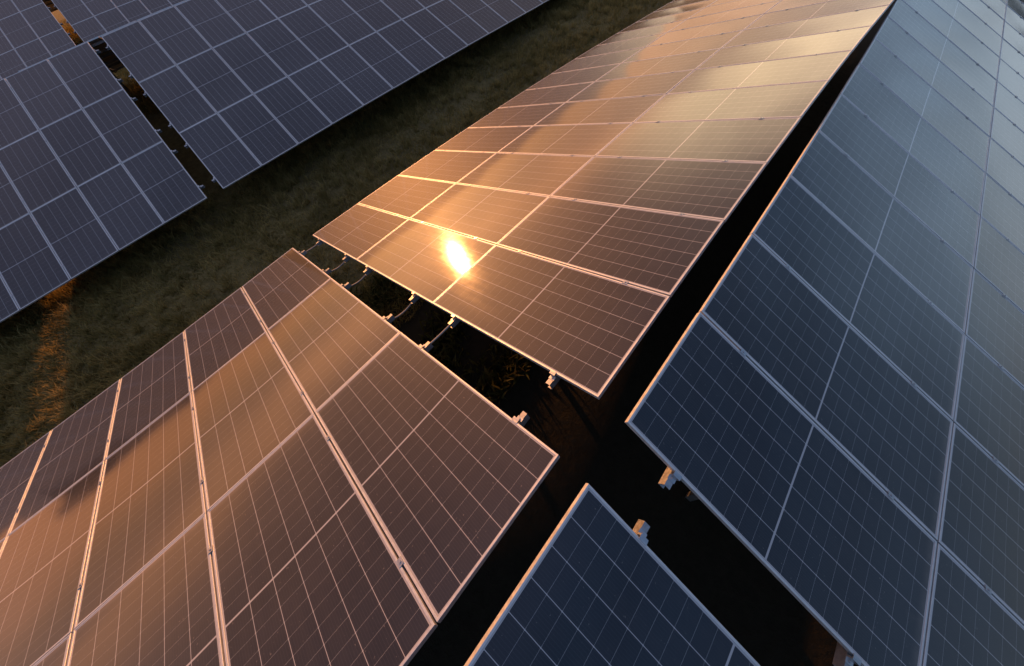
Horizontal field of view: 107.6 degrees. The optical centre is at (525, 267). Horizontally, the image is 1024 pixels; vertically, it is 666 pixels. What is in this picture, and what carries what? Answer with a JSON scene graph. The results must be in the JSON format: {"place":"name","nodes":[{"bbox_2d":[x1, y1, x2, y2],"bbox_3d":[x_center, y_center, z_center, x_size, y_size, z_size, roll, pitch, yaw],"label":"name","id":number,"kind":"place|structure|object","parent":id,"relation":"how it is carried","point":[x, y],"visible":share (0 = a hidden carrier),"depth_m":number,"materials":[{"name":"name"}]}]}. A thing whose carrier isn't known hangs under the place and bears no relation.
{"place":"outdoors","nodes":[
{"label":"outdoors","id":0,"kind":"place"},
{"bbox_2d":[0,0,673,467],"bbox_3d":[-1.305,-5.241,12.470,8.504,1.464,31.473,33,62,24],"label":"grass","id":1,"kind":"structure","parent":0,"point":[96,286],"depth_m":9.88,"materials":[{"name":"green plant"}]},
{"bbox_2d":[0,0,895,665],"bbox_3d":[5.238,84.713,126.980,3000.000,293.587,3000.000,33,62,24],"label":"ground","id":2,"kind":"structure","parent":0,"point":[734,586],"depth_m":6.51,"materials":[{"name":"soil"}]},
{"bbox_2d":[12,0,57,19],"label":"solar table","id":3,"kind":"object","parent":2,"relation":"on","point":[50,4],"visible":0.08,"depth_m":23.55,"materials":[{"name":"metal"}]},
{"bbox_2d":[0,0,75,79],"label":"solar table","id":4,"kind":"object","parent":2,"relation":"on","point":[22,45],"visible":0.77,"depth_m":18.23,"materials":[{"name":"glass"}]},
{"bbox_2d":[0,42,206,322],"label":"solar table","id":5,"kind":"object","parent":2,"relation":"on","point":[81,191],"visible":1,"depth_m":9.52,"materials":[{"name":"glass"}]},
{"bbox_2d":[51,0,183,41],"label":"solar table","id":6,"kind":"object","parent":2,"relation":"on","point":[86,20],"visible":0.66,"depth_m":19.08,"materials":[{"name":"glass"}]},
{"bbox_2d":[18,0,232,92],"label":"solar table","id":7,"kind":"object","parent":2,"relation":"on","point":[111,61],"visible":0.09,"depth_m":12.49,"materials":[{"name":"metal"}]},
{"bbox_2d":[38,1,252,118],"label":"grass","id":8,"kind":"structure","parent":2,"relation":"on","point":[78,40],"depth_m":16.10,"materials":[{"name":"green plant"}]},
{"bbox_2d":[0,248,559,665],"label":"solar table","id":9,"kind":"object","parent":2,"relation":"on","point":[191,495],"visible":1,"depth_m":3.16,"materials":[{"name":"glass"}]},
{"bbox_2d":[395,302,411,317],"bbox_3d":[-1.497,0.521,4.561,0.081,0.202,0.640,33,62,24],"label":"cable","id":10,"kind":"object","parent":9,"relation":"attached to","point":[410,304],"visible":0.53,"depth_m":4.64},
{"bbox_2d":[430,325,449,343],"bbox_3d":[-0.886,0.693,3.894,0.033,0.067,0.648,32,62,24],"label":"cable","id":11,"kind":"object","parent":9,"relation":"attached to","point":[441,333],"visible":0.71,"depth_m":3.91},
{"bbox_2d":[102,0,548,188],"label":"solar table","id":12,"kind":"object","parent":2,"relation":"on","point":[335,61],"visible":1,"depth_m":11.33,"materials":[{"name":"glass"}]},
{"bbox_2d":[291,272,531,537],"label":"weeds","id":13,"kind":"object","parent":2,"relation":"on","point":[510,374],"visible":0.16,"depth_m":7.14,"materials":[{"name":"green plant"}]},
{"bbox_2d":[313,0,893,398],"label":"solar table","id":14,"kind":"object","parent":2,"relation":"on","point":[567,221],"visible":1,"depth_m":5.30,"materials":[{"name":"glass"}]},
{"bbox_2d":[464,483,759,665],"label":"solar table","id":15,"kind":"object","parent":2,"relation":"on","point":[600,583],"visible":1,"depth_m":1.98,"materials":[{"name":"glass"}]},
{"bbox_2d":[625,0,1023,665],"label":"solar table","id":16,"kind":"object","parent":2,"relation":"on","point":[825,422],"visible":1,"depth_m":3.13,"materials":[{"name":"glass"}]}
]}

